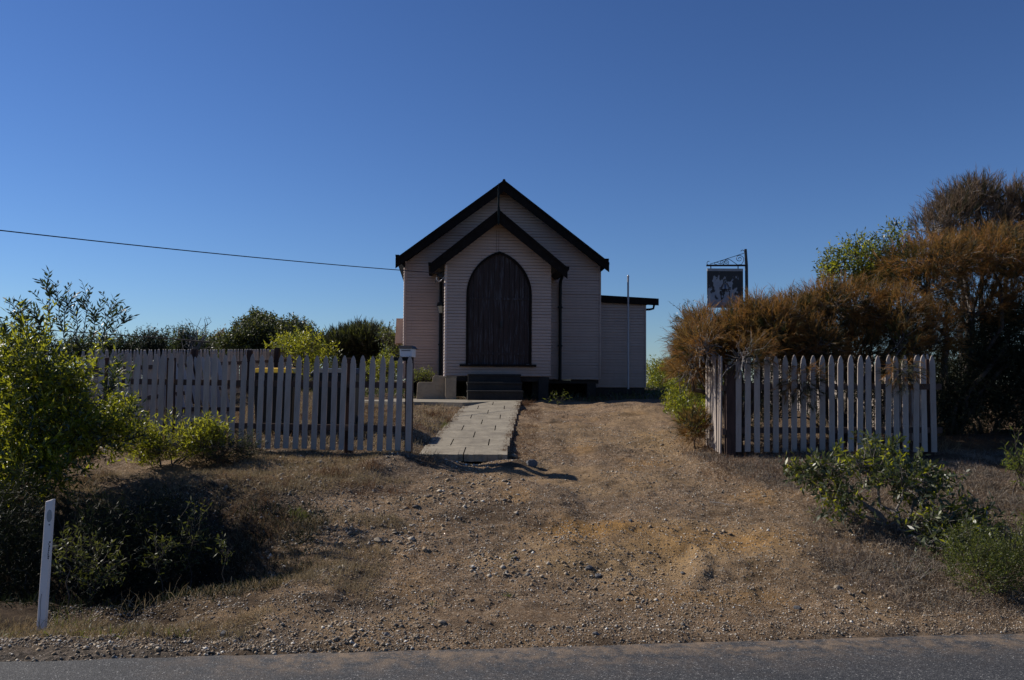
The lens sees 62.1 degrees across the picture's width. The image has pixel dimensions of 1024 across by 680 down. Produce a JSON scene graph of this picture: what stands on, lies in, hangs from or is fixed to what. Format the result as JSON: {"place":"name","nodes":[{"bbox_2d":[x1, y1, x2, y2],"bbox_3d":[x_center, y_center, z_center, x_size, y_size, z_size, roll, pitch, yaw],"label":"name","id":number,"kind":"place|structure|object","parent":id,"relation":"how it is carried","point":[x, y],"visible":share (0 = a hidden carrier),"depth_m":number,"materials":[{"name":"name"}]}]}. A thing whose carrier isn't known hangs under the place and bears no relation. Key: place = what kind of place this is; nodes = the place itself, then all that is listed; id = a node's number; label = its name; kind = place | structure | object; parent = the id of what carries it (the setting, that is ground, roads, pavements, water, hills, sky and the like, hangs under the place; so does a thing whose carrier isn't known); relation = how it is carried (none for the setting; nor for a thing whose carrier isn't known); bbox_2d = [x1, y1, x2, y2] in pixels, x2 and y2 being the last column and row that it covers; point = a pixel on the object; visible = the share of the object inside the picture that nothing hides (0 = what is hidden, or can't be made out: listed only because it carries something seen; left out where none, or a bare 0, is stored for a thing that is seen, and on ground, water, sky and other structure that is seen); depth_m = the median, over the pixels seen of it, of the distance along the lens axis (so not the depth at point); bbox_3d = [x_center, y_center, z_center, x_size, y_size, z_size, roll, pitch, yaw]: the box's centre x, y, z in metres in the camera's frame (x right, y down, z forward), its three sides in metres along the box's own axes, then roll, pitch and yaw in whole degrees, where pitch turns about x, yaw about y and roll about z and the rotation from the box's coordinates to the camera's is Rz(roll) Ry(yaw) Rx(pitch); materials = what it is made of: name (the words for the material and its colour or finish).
{"place":"outdoors","nodes":[
{"label":"outdoors","id":0,"kind":"place"},
{"bbox_2d":[0,616,419,661],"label":"gravel","id":1,"kind":"structure","parent":0,"point":[157,648],"depth_m":5.42,"materials":[{"name":"gravel"}]},
{"bbox_2d":[0,443,442,514],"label":"bank grass","id":2,"kind":"structure","parent":0,"point":[298,472],"depth_m":9.20,"materials":[{"name":"plant"}]},
{"bbox_2d":[8,390,463,450],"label":"yard grass","id":3,"kind":"structure","parent":0,"point":[418,414],"depth_m":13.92,"materials":[{"name":"plant"}]},
{"bbox_2d":[364,399,521,407],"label":"forecourt","id":4,"kind":"structure","parent":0,"point":[455,402],"depth_m":17.65,"materials":[{"name":"concrete"}]},
{"bbox_2d":[466,374,523,399],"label":"front steps","id":5,"kind":"structure","parent":4,"relation":"on","point":[494,386],"depth_m":19.57,"materials":[{"name":"concrete"}]},
{"bbox_2d":[419,401,519,461],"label":"path","id":6,"kind":"structure","parent":0,"point":[473,439],"depth_m":12.71,"materials":[{"name":"concrete"}]},
{"bbox_2d":[423,400,521,451],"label":"joint weeds","id":7,"kind":"object","parent":6,"relation":"on","point":[510,434],"visible":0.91,"depth_m":13.43,"materials":[{"name":"brown plant"}]},
{"bbox_2d":[0,379,1023,661],"bbox_3d":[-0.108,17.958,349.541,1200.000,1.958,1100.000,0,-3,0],"label":"ground","id":8,"kind":"structure","parent":0,"point":[648,417],"depth_m":7.53,"materials":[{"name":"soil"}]},
{"bbox_2d":[1,331,64,363],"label":"scrub bush","id":9,"kind":"object","parent":8,"relation":"on","point":[49,348],"visible":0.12,"depth_m":44.23,"materials":[{"name":"green plant"}]},
{"bbox_2d":[36,499,54,630],"bbox_3d":[-3.252,1.695,5.919,0.124,1.175,0.029,-1,-3,18],"label":"marker post","id":10,"kind":"object","parent":8,"relation":"on","point":[44,589],"visible":0.81,"depth_m":5.91,"materials":[{"name":"paint"}]},
{"bbox_2d":[35,607,103,629],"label":"grass tuft","id":11,"kind":"object","parent":8,"relation":"on","point":[55,622],"visible":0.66,"depth_m":5.96,"materials":[{"name":"plant"}]},
{"bbox_2d":[52,517,87,604],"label":"sprig","id":12,"kind":"object","parent":8,"relation":"on","point":[66,544],"visible":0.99,"depth_m":6.52,"materials":[{"name":"green plant"}]},
{"bbox_2d":[0,265,155,510],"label":"wattle bush","id":13,"kind":"object","parent":8,"relation":"on","point":[73,428],"visible":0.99,"depth_m":8.37,"materials":[{"name":"green plant"}]},
{"bbox_2d":[51,327,107,367],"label":"scrub bush","id":14,"kind":"object","parent":8,"relation":"on","point":[78,347],"visible":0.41,"depth_m":43.75,"materials":[{"name":"green plant"}]},
{"bbox_2d":[51,528,141,602],"bbox_3d":[-3.282,1.842,6.670,0.677,0.730,0.417,-1,-3,24],"label":"sprig","id":15,"kind":"object","parent":8,"relation":"on","point":[94,570],"visible":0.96,"depth_m":6.65,"materials":[{"name":"green plant"}]},
{"bbox_2d":[0,459,240,606],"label":"ditch scrub","id":16,"kind":"object","parent":8,"relation":"on","point":[28,538],"visible":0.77,"depth_m":7.18,"materials":[{"name":"green plant"}]},
{"bbox_2d":[93,327,147,362],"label":"scrub bush","id":17,"kind":"object","parent":8,"relation":"on","point":[123,344],"visible":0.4,"depth_m":42.01,"materials":[{"name":"green plant"}]},
{"bbox_2d":[0,602,271,643],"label":"verge grass","id":18,"kind":"structure","parent":8,"relation":"on","point":[70,626],"depth_m":5.72,"materials":[{"name":"plant"}]},
{"bbox_2d":[102,576,193,623],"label":"grass tuft","id":19,"kind":"object","parent":8,"relation":"on","point":[149,601],"visible":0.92,"depth_m":6.31,"materials":[{"name":"plant"}]},
{"bbox_2d":[128,324,168,358],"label":"scrub bush","id":20,"kind":"object","parent":8,"relation":"on","point":[151,344],"visible":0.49,"depth_m":46.24,"materials":[{"name":"green plant"}]},
{"bbox_2d":[134,524,180,594],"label":"sprig","id":21,"kind":"object","parent":8,"relation":"on","point":[162,554],"visible":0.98,"depth_m":6.87,"materials":[{"name":"green plant"}]},
{"bbox_2d":[153,325,177,353],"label":"scrub bush","id":22,"kind":"object","parent":8,"relation":"on","point":[168,333],"visible":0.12,"depth_m":48.14,"materials":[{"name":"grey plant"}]},
{"bbox_2d":[0,492,344,617],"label":"bank grass","id":23,"kind":"structure","parent":8,"relation":"on","point":[163,600],"depth_m":7.51,"materials":[{"name":"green plant"}]},
{"bbox_2d":[118,407,240,467],"bbox_3d":[-3.835,1.143,9.888,1.319,0.799,0.807,1,-3,-15],"label":"wattle","id":24,"kind":"object","parent":8,"relation":"on","point":[157,448],"visible":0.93,"depth_m":9.81,"materials":[{"name":"green plant"}]},
{"bbox_2d":[164,323,198,359],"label":"scrub bush","id":25,"kind":"object","parent":8,"relation":"on","point":[177,344],"visible":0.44,"depth_m":44.85,"materials":[{"name":"green plant"}]},
{"bbox_2d":[0,330,376,381],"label":"scrub","id":26,"kind":"object","parent":8,"relation":"on","point":[142,357],"visible":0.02,"depth_m":41.25,"materials":[{"name":"green plant"}]},
{"bbox_2d":[168,496,211,593],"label":"sprig","id":27,"kind":"object","parent":8,"relation":"on","point":[193,541],"visible":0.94,"depth_m":7.13,"materials":[{"name":"green plant"}]},
{"bbox_2d":[178,317,210,353],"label":"bare shrub","id":28,"kind":"object","parent":8,"relation":"on","point":[199,343],"visible":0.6,"depth_m":43.03,"materials":[{"name":"green plant"}]},
{"bbox_2d":[158,356,239,429],"bbox_3d":[-4.657,0.798,12.714,1.286,1.109,0.427,1,-3,-15],"label":"leaning fence panel","id":29,"kind":"object","parent":8,"relation":"on","point":[218,391],"visible":0.26,"depth_m":12.72,"materials":[{"name":"paint"}]},
{"bbox_2d":[81,348,318,412],"bbox_3d":[-6.560,1.084,20.763,0.226,2.287,14.874,0,-3,1],"label":"picket fence","id":30,"kind":"object","parent":8,"relation":"on","point":[276,353],"visible":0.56,"depth_m":17.54,"materials":[{"name":"paint"}]},
{"bbox_2d":[194,327,213,378],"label":"scrub bush","id":31,"kind":"object","parent":8,"relation":"on","point":[209,334],"visible":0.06,"depth_m":47.28,"materials":[{"name":"green plant"}]},
{"bbox_2d":[199,329,222,358],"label":"scrub bush","id":32,"kind":"object","parent":8,"relation":"on","point":[206,345],"visible":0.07,"depth_m":43.59,"materials":[{"name":"green plant"}]},
{"bbox_2d":[206,532,233,586],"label":"sprig","id":33,"kind":"object","parent":8,"relation":"on","point":[222,544],"visible":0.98,"depth_m":6.80,"materials":[{"name":"green plant"}]},
{"bbox_2d":[4,450,449,605],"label":"bank clumps","id":34,"kind":"object","parent":8,"relation":"on","point":[360,493],"visible":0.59,"depth_m":8.62,"materials":[{"name":"brown plant"}]},
{"bbox_2d":[187,429,268,467],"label":"dark shrub","id":35,"kind":"object","parent":8,"relation":"on","point":[224,450],"visible":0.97,"depth_m":9.99,"materials":[{"name":"green plant"}]},
{"bbox_2d":[97,353,412,453],"bbox_3d":[-3.360,1.023,11.024,4.253,1.701,0.182,0,-3,7],"label":"picket fence","id":36,"kind":"object","parent":8,"relation":"on","point":[346,427],"visible":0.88,"depth_m":10.91,"materials":[{"name":"paint"}]},
{"bbox_2d":[209,306,332,367],"bbox_3d":[-9.922,0.272,35.911,4.904,3.562,5.274,0,-3,0],"label":"dark tree","id":37,"kind":"object","parent":8,"relation":"on","point":[253,330],"visible":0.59,"depth_m":34.73,"materials":[{"name":"green plant"}]},
{"bbox_2d":[254,368,295,431],"bbox_3d":[-3.430,0.887,12.383,0.600,0.974,0.774,1,-3,-8],"label":"wheelie bin","id":38,"kind":"object","parent":8,"relation":"on","point":[275,375],"visible":0.35,"depth_m":12.07,"materials":[{"name":"plastic"}]},
{"bbox_2d":[178,504,409,600],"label":"ditch edge grass","id":39,"kind":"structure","parent":8,"relation":"on","point":[341,562],"depth_m":7.27,"materials":[{"name":"plant"}]},
{"bbox_2d":[288,505,313,521],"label":"grass tuft","id":40,"kind":"object","parent":8,"relation":"on","point":[300,513],"visible":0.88,"depth_m":8.15,"materials":[{"name":"plant"}]},
{"bbox_2d":[261,323,342,389],"bbox_3d":[-5.900,0.546,24.009,2.766,2.080,1.522,-2,-4,42],"label":"lime shrub","id":41,"kind":"object","parent":8,"relation":"on","point":[294,348],"visible":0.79,"depth_m":23.89,"materials":[{"name":"green plant"}]},
{"bbox_2d":[304,459,350,477],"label":"grass tuft","id":42,"kind":"object","parent":8,"relation":"on","point":[324,470],"visible":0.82,"depth_m":9.44,"materials":[{"name":"brown plant"}]},
{"bbox_2d":[311,368,359,424],"bbox_3d":[-2.580,0.867,12.585,0.600,0.906,0.774,0,-3,4],"label":"wheelie bin","id":43,"kind":"object","parent":8,"relation":"on","point":[338,397],"visible":0.32,"depth_m":12.28,"materials":[{"name":"plastic"}]},
{"bbox_2d":[315,316,397,381],"bbox_3d":[-5.503,0.491,31.237,3.326,2.805,3.562,0,-3,0],"label":"domed sheoak","id":44,"kind":"object","parent":8,"relation":"on","point":[357,339],"visible":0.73,"depth_m":30.28,"materials":[{"name":"green plant"}]},
{"bbox_2d":[347,454,385,471],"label":"grass tuft","id":45,"kind":"object","parent":8,"relation":"on","point":[368,464],"visible":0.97,"depth_m":9.71,"materials":[{"name":"brown plant"}]},
{"bbox_2d":[264,478,488,582],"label":"gravel","id":46,"kind":"structure","parent":8,"relation":"on","point":[367,508],"depth_m":7.98,"materials":[{"name":"gravel"}]},
{"bbox_2d":[219,451,534,584],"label":"clods","id":47,"kind":"object","parent":8,"relation":"on","point":[502,566],"visible":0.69,"depth_m":7.99,"materials":[{"name":"brown soil"}]},
{"bbox_2d":[374,537,381,542],"bbox_3d":[-1.191,1.781,7.586,0.072,0.054,0.068,-1,-3,18],"label":"rock","id":48,"kind":"object","parent":8,"relation":"on","point":[379,540],"visible":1,"depth_m":7.57,"materials":[{"name":"grey stone"}]},
{"bbox_2d":[365,353,403,388],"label":"green shrub","id":49,"kind":"object","parent":8,"relation":"on","point":[377,372],"visible":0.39,"depth_m":23.80,"materials":[{"name":"green plant"}]},
{"bbox_2d":[373,320,399,389],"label":"pale leaf shrub","id":50,"kind":"object","parent":8,"relation":"on","point":[390,338],"visible":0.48,"depth_m":25.95,"materials":[{"name":"green plant"}]},
{"bbox_2d":[394,345,416,452],"bbox_3d":[-1.361,0.856,10.836,0.275,1.566,0.290,0,-3,0],"label":"letterbox","id":51,"kind":"object","parent":8,"relation":"on","point":[406,351],"visible":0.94,"depth_m":10.79,"materials":[{"name":"white paint"}]},
{"bbox_2d":[414,365,435,381],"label":"leafy weed","id":52,"kind":"object","parent":8,"relation":"on","point":[420,375],"visible":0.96,"depth_m":21.12,"materials":[{"name":"green plant"}]},
{"bbox_2d":[418,409,445,418],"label":"grass tuft","id":53,"kind":"object","parent":8,"relation":"on","point":[432,413],"visible":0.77,"depth_m":14.95,"materials":[{"name":"brown plant"}]},
{"bbox_2d":[417,376,456,398],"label":"garden wall","id":54,"kind":"structure","parent":8,"relation":"on","point":[440,387],"depth_m":19.88,"materials":[{"name":"concrete"}]},
{"bbox_2d":[443,416,454,422],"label":"grass tuft","id":55,"kind":"object","parent":8,"relation":"on","point":[449,419],"visible":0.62,"depth_m":14.33,"materials":[{"name":"brown plant"}]},
{"bbox_2d":[510,403,542,459],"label":"path grass","id":56,"kind":"structure","parent":8,"relation":"on","point":[529,425],"depth_m":13.19,"materials":[{"name":"brown plant"}]},
{"bbox_2d":[395,179,658,399],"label":"church","id":57,"kind":"structure","parent":8,"relation":"on","point":[512,285],"depth_m":21.83,"materials":[{"name":"beige paint"}]},
{"bbox_2d":[0,230,435,272],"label":"overhead cable","id":58,"kind":"object","parent":57,"relation":"attached to","point":[201,252],"visible":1,"depth_m":15.53,"materials":[{"name":"rubber"}]},
{"bbox_2d":[466,251,531,364],"bbox_3d":[-0.315,-0.770,20.373,1.570,2.707,0.140,1,-3,-5],"label":"door","id":59,"kind":"structure","parent":57,"relation":"in","point":[499,292],"depth_m":20.38,"materials":[{"name":"paint"}]},
{"bbox_2d":[520,399,535,405],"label":"grass tuft","id":60,"kind":"object","parent":8,"relation":"on","point":[526,402],"visible":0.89,"depth_m":17.93,"materials":[{"name":"brown plant"}]},
{"bbox_2d":[526,459,537,466],"bbox_3d":[0.237,1.517,10.446,0.147,0.112,0.118,2,-3,-30],"label":"rock","id":61,"kind":"object","parent":8,"relation":"on","point":[532,462],"visible":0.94,"depth_m":10.40,"materials":[{"name":"grey stone"}]},
{"bbox_2d":[543,391,572,405],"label":"sprig","id":62,"kind":"object","parent":8,"relation":"on","point":[559,402],"visible":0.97,"depth_m":18.78,"materials":[{"name":"green plant"}]},
{"bbox_2d":[510,518,769,603],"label":"clods","id":63,"kind":"object","parent":8,"relation":"on","point":[604,582],"visible":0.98,"depth_m":6.86,"materials":[{"name":"brown soil"}]},
{"bbox_2d":[660,372,705,433],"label":"green shrub","id":64,"kind":"object","parent":8,"relation":"on","point":[680,401],"visible":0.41,"depth_m":13.13,"materials":[{"name":"green plant"}]},
{"bbox_2d":[646,354,723,387],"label":"green shrub","id":65,"kind":"object","parent":8,"relation":"on","point":[660,376],"visible":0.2,"depth_m":30.71,"materials":[{"name":"green plant"}]},
{"bbox_2d":[670,399,712,448],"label":"rust tuft","id":66,"kind":"object","parent":8,"relation":"on","point":[687,427],"visible":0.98,"depth_m":11.51,"materials":[{"name":"brown plant"}]},
{"bbox_2d":[705,355,735,457],"bbox_3d":[2.763,1.092,11.328,0.209,1.767,0.853,0,-3,0],"label":"picket fence","id":67,"kind":"object","parent":8,"relation":"on","point":[714,403],"visible":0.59,"depth_m":10.99,"materials":[{"name":"paint"}]},
{"bbox_2d":[668,288,772,411],"bbox_3d":[3.186,0.344,13.007,1.632,2.300,0.604,0,-3,0],"label":"blue leaf shrub","id":68,"kind":"object","parent":8,"relation":"on","point":[691,319],"visible":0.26,"depth_m":13.04,"materials":[{"name":"green plant"}]},
{"bbox_2d":[706,249,747,307],"bbox_3d":[3.200,0.194,12.606,0.629,3.106,0.048,0,-3,0],"label":"hanging sign","id":69,"kind":"object","parent":8,"relation":"on","point":[723,284],"visible":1,"depth_m":12.64,"materials":[{"name":"black metal"}]},
{"bbox_2d":[652,283,816,437],"bbox_3d":[3.082,0.330,11.791,2.446,2.376,2.479,0,-3,0],"label":"sheoak shrub","id":70,"kind":"object","parent":8,"relation":"on","point":[740,332],"visible":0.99,"depth_m":11.63,"materials":[{"name":"brown plant"}]},
{"bbox_2d":[646,284,1019,385],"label":"scrub","id":71,"kind":"object","parent":8,"relation":"on","point":[790,372],"visible":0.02,"depth_m":49.04,"materials":[{"name":"green plant"}]},
{"bbox_2d":[735,355,942,457],"bbox_3d":[4.195,1.067,10.971,2.660,1.760,0.210,0,-3,0],"label":"picket fence","id":72,"kind":"object","parent":8,"relation":"on","point":[928,429],"visible":0.77,"depth_m":10.91,"materials":[{"name":"paint"}]},
{"bbox_2d":[770,360,832,410],"bbox_3d":[3.652,0.580,10.753,0.792,0.747,0.616,-1,-3,19],"label":"hanging spray","id":73,"kind":"object","parent":72,"relation":"hanging from","point":[803,388],"visible":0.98,"depth_m":10.76,"materials":[{"name":"brown plant"}]},
{"bbox_2d":[876,349,929,395],"bbox_3d":[4.971,0.428,10.768,0.707,0.653,0.504,0,-3,9],"label":"hanging spray","id":74,"kind":"object","parent":72,"relation":"hanging from","point":[906,375],"visible":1,"depth_m":10.75,"materials":[{"name":"brown plant"}]},
{"bbox_2d":[723,356,958,437],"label":"dark undergrowth","id":75,"kind":"object","parent":8,"relation":"on","point":[817,408],"visible":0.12,"depth_m":12.63,"materials":[{"name":"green plant"}]},
{"bbox_2d":[762,354,928,442],"bbox_3d":[5.675,0.919,15.474,0.186,1.715,8.078,0,-3,0],"label":"shrub","id":76,"kind":"object","parent":8,"relation":"on","point":[910,404],"visible":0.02,"depth_m":12.30,"materials":[{"name":"plant"}]},
{"bbox_2d":[812,215,915,426],"bbox_3d":[5.639,-0.273,13.532,1.782,3.549,1.169,0,-3,0],"label":"banksia shrub","id":77,"kind":"object","parent":8,"relation":"on","point":[857,254],"visible":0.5,"depth_m":13.44,"materials":[{"name":"green plant"}]},
{"bbox_2d":[767,265,975,438],"bbox_3d":[5.070,0.195,12.354,3.294,2.714,2.077,1,-3,-12],"label":"sheoak shrub","id":78,"kind":"object","parent":8,"relation":"on","point":[875,321],"visible":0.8,"depth_m":12.06,"materials":[{"name":"brown plant"}]},
{"bbox_2d":[779,428,1017,562],"bbox_3d":[3.575,1.456,8.067,2.023,1.219,1.487,-2,-4,39],"label":"grey leaf shrub","id":79,"kind":"object","parent":8,"relation":"on","point":[908,478],"visible":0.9,"depth_m":7.91,"materials":[{"name":"green plant"}]},
{"bbox_2d":[792,480,1023,618],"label":"heath litter","id":80,"kind":"object","parent":8,"relation":"on","point":[970,596],"visible":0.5,"depth_m":7.07,"materials":[{"name":"brown plant"}]},
{"bbox_2d":[894,555,934,580],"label":"dry twig plant","id":81,"kind":"object","parent":8,"relation":"on","point":[918,569],"visible":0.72,"depth_m":6.76,"materials":[{"name":"brown plant"}]},
{"bbox_2d":[862,211,1023,435],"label":"sheoak tree","id":82,"kind":"object","parent":8,"relation":"on","point":[993,262],"visible":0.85,"depth_m":12.72,"materials":[{"name":"brown plant"}]},
{"bbox_2d":[910,435,975,453],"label":"grass tuft","id":83,"kind":"object","parent":8,"relation":"on","point":[942,445],"visible":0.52,"depth_m":11.34,"materials":[{"name":"plant"}]},
{"bbox_2d":[902,165,1023,406],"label":"grey sheoak","id":84,"kind":"object","parent":8,"relation":"on","point":[960,202],"visible":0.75,"depth_m":15.85,"materials":[{"name":"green plant"}]},
{"bbox_2d":[929,283,1023,437],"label":"dark undergrowth","id":85,"kind":"object","parent":8,"relation":"on","point":[1000,404],"visible":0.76,"depth_m":12.89,"materials":[{"name":"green plant"}]},
{"bbox_2d":[937,500,1023,597],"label":"green heath bush","id":86,"kind":"object","parent":8,"relation":"on","point":[979,555],"visible":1,"depth_m":6.50,"materials":[{"name":"green plant"}]},
{"bbox_2d":[1000,425,1023,492],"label":"edge sprig","id":87,"kind":"object","parent":8,"relation":"on","point":[1018,468],"visible":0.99,"depth_m":8.95,"materials":[{"name":"green plant"}]},
{"bbox_2d":[0,633,1023,679],"bbox_3d":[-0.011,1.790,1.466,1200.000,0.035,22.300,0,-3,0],"label":"road","id":88,"kind":"structure","parent":0,"point":[967,657],"depth_m":5.12,"materials":[{"name":"grey asphalt"}]},
{"bbox_2d":[0,0,1023,381],"label":"sky","id":89,"kind":"structure","parent":0,"point":[670,138],"materials":[{"name":"blue"}]},
{"bbox_2d":[92,381,1008,401],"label":"grass","id":90,"kind":"structure","parent":0,"point":[655,390],"depth_m":22.06,"materials":[{"name":"brown plant"}]},
{"bbox_2d":[670,434,1023,494],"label":"dry grass","id":91,"kind":"structure","parent":0,"point":[952,439],"depth_m":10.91,"materials":[{"name":"brown plant"}]}
]}

